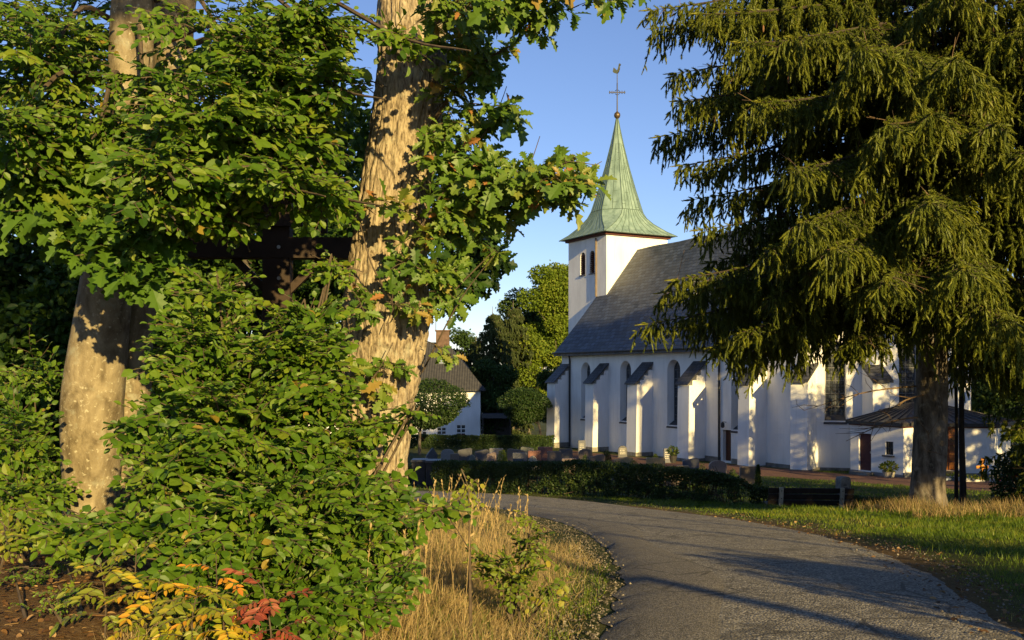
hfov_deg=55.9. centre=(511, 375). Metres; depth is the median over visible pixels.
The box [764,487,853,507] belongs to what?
park bench
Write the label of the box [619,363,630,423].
arched window
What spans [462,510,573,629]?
oak sapling
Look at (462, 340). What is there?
dark tree
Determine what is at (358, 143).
woodland tree
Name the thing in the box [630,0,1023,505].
spruce tree
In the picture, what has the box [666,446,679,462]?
potted plant
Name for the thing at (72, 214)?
oak leaves
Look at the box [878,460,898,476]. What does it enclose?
potted plant
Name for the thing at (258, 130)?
beech tree
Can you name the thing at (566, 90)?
sky
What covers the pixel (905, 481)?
churchyard path
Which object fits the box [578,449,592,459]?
gravestone
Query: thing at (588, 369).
arched window
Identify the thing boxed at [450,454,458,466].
gravestone
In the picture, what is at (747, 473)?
gravestone
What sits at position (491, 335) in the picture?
spruce tree
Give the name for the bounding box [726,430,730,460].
door
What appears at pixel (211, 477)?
hornbeam bush
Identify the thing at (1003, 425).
spruce tree
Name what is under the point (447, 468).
clipped hedge
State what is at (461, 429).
window
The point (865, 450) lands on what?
door
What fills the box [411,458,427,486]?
waste container
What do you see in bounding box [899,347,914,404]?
arched window
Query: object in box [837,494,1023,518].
dry grass
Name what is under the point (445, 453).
gravestone
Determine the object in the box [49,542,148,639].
rowan seedling
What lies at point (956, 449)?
thin tree
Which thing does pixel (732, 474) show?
grave shrub
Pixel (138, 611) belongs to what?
rowan seedling
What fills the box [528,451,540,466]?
gravestone
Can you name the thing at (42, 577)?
ground weeds
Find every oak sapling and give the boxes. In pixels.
[446,469,484,636]
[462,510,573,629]
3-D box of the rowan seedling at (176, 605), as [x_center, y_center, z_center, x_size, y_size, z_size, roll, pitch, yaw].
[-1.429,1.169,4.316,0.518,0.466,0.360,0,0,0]
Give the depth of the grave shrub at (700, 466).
39.97 m
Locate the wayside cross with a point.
(278, 249)
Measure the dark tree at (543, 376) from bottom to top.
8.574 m
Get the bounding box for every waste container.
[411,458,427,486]
[425,459,440,487]
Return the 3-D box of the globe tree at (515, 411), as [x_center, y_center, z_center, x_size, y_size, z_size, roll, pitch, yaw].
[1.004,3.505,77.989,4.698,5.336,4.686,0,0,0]
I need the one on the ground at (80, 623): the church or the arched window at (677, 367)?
the church
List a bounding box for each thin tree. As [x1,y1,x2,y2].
[954,356,1005,504]
[959,261,1007,504]
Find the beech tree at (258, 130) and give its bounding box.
[0,0,470,544]
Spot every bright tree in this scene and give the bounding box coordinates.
[496,332,561,434]
[515,260,568,368]
[971,362,1023,442]
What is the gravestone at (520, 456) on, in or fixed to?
on the ground at (80, 623)
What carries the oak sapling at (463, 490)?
on the ground at (80, 623)
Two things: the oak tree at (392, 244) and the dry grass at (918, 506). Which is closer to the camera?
the oak tree at (392, 244)
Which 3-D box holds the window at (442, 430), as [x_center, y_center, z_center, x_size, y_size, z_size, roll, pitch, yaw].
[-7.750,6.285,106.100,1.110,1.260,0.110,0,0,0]
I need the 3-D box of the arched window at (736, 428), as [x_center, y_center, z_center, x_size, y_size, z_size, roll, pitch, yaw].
[14.503,1.292,61.019,0.645,4.697,1.380,0,0,-28]
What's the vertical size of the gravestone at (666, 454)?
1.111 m
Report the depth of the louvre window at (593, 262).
82.70 m
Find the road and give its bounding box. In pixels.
[411,491,1023,639]
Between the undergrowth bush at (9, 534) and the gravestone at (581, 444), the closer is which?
the undergrowth bush at (9, 534)
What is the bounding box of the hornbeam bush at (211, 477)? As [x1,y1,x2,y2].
[10,243,478,639]
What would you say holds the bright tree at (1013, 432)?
on the ground at (80, 623)
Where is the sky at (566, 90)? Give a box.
[0,0,1014,370]
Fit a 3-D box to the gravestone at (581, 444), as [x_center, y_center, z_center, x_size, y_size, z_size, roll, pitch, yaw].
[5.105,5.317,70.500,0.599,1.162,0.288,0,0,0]
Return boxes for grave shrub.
[496,450,507,466]
[602,450,611,460]
[698,464,709,491]
[726,468,738,492]
[754,464,762,486]
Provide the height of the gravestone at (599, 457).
0.982 m
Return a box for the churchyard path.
[573,451,1015,490]
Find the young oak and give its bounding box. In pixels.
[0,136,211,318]
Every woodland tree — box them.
[0,102,101,479]
[0,234,335,466]
[0,238,171,512]
[70,83,442,415]
[303,83,436,294]
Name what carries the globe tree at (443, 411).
on the ground at (80, 623)
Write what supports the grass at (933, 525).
on the ground at (80, 623)
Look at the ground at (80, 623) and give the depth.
9.58 m
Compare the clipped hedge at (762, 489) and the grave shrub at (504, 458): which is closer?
the clipped hedge at (762, 489)
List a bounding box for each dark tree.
[450,327,480,365]
[469,357,532,434]
[493,287,542,429]
[536,362,561,423]
[971,358,1023,416]
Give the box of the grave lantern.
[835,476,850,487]
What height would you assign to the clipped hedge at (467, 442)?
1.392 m
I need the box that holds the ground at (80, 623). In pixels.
[0,421,1023,639]
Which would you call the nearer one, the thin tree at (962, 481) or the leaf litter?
the leaf litter
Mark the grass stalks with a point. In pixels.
(471, 522)
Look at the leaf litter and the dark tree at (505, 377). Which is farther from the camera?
the dark tree at (505, 377)
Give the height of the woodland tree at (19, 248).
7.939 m
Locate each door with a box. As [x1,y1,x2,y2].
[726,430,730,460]
[860,433,870,470]
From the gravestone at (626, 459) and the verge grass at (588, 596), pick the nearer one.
the verge grass at (588, 596)
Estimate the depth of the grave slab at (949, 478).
46.50 m
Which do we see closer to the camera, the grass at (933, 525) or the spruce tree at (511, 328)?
the grass at (933, 525)
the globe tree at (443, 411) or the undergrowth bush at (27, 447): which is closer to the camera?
the undergrowth bush at (27, 447)
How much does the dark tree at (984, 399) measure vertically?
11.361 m
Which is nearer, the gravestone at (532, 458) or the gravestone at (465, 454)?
the gravestone at (532, 458)
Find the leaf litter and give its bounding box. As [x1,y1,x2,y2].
[0,511,1023,639]
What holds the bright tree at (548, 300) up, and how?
on the ground at (80, 623)
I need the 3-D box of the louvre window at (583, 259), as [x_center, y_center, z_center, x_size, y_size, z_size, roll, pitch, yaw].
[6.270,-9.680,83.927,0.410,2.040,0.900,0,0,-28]
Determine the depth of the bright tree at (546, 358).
123.86 m
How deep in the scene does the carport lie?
108.80 m
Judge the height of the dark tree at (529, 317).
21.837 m
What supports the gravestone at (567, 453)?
on the ground at (80, 623)
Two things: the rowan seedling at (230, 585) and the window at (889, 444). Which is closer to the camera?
the rowan seedling at (230, 585)
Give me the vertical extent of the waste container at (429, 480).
1.083 m
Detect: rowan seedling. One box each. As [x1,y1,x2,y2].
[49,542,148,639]
[90,529,173,626]
[104,572,196,639]
[146,582,253,639]
[165,555,261,639]
[169,601,254,639]
[222,568,314,639]
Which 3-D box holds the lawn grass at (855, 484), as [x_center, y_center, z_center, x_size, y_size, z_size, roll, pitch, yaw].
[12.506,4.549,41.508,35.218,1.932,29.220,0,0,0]
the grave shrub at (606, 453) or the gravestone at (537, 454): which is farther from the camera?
the grave shrub at (606, 453)
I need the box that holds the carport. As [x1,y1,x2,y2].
[481,413,510,439]
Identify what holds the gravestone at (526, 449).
on the ground at (80, 623)
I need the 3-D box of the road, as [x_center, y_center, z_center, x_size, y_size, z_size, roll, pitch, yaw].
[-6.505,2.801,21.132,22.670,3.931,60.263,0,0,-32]
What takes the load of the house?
on the ground at (80, 623)
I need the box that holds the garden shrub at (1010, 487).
[988,440,1023,505]
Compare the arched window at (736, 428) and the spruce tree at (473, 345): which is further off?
the spruce tree at (473, 345)
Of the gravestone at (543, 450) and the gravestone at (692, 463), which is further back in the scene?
the gravestone at (543, 450)
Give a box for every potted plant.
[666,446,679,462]
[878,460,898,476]
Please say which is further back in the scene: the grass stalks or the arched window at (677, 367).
the arched window at (677, 367)
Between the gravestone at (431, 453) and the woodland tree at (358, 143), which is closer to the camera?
the woodland tree at (358, 143)
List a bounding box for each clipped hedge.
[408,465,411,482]
[410,433,554,448]
[430,456,767,504]
[742,484,905,509]
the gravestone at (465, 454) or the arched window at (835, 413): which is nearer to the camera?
the arched window at (835, 413)
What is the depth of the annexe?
50.50 m
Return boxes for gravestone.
[426,448,436,458]
[441,449,453,459]
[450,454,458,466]
[458,448,471,460]
[475,449,488,460]
[487,452,495,460]
[489,448,502,460]
[506,449,524,460]
[513,453,526,461]
[521,447,533,457]
[527,456,536,469]
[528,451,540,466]
[538,447,552,460]
[546,451,561,464]
[559,449,572,457]
[578,440,585,451]
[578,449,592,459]
[589,454,605,468]
[614,457,632,463]
[618,446,626,456]
[646,458,664,472]
[663,448,670,462]
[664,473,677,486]
[677,465,690,482]
[682,458,698,469]
[709,460,726,473]
[739,466,755,483]
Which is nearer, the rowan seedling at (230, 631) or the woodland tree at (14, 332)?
the rowan seedling at (230, 631)
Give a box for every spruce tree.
[463,341,482,367]
[472,306,519,432]
[499,306,542,434]
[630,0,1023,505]
[977,260,1023,485]
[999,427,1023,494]
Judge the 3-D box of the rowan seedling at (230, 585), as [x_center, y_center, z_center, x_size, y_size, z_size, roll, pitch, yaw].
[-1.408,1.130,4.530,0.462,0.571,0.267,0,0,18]
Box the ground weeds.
[0,558,83,624]
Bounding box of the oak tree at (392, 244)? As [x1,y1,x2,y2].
[340,0,650,559]
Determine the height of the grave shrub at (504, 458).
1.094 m
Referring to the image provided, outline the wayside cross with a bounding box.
[188,165,355,463]
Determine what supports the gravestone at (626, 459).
on the ground at (80, 623)
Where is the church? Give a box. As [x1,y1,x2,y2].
[545,63,971,470]
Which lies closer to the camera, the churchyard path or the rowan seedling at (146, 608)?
the rowan seedling at (146, 608)
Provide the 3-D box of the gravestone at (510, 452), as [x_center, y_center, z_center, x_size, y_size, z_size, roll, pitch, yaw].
[0.262,5.296,63.403,1.273,0.976,0.288,0,0,0]
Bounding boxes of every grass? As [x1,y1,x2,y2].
[83,505,605,639]
[377,560,614,639]
[408,469,1006,506]
[418,486,1023,621]
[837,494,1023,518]
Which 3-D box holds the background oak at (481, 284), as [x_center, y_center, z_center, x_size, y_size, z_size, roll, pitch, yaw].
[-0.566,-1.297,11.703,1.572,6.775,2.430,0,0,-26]
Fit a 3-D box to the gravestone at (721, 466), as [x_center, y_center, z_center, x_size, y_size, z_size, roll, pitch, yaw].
[10.988,5.020,51.479,1.079,0.983,0.288,0,0,-6]
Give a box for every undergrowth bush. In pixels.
[0,324,91,560]
[0,501,56,570]
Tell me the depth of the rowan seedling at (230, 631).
4.25 m
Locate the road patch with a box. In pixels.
[505,504,723,639]
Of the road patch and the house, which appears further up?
the house
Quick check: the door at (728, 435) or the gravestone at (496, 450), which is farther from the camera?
the gravestone at (496, 450)
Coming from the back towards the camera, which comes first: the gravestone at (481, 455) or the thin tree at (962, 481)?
the gravestone at (481, 455)
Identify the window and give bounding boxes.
[437,427,445,434]
[457,425,465,434]
[579,254,585,275]
[580,365,589,420]
[588,253,594,274]
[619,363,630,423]
[666,361,679,427]
[730,368,742,432]
[824,342,845,423]
[887,441,892,454]
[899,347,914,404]
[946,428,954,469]
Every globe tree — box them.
[412,377,471,454]
[496,386,552,444]
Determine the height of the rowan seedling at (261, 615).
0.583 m
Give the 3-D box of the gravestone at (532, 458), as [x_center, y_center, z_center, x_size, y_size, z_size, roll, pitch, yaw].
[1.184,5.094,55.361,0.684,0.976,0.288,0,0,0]
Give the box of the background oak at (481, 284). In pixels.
[427,0,517,328]
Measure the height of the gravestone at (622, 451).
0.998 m
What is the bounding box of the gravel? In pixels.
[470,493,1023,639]
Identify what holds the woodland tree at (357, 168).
on the ground at (80, 623)
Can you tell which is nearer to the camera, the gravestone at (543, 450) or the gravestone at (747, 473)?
the gravestone at (747, 473)
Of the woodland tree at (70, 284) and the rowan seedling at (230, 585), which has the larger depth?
the woodland tree at (70, 284)
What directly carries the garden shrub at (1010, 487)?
on the ground at (80, 623)
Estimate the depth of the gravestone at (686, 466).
44.74 m
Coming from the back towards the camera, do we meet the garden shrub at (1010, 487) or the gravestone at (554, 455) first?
the gravestone at (554, 455)
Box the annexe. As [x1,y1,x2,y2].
[845,402,1015,477]
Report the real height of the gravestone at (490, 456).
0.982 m
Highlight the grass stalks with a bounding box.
[325,474,528,639]
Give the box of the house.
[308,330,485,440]
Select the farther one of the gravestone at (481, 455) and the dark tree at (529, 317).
the dark tree at (529, 317)
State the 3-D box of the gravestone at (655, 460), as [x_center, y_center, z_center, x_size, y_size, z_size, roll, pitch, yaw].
[7.907,5.022,53.143,1.170,0.988,0.288,0,0,0]
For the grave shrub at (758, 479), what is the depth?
41.95 m

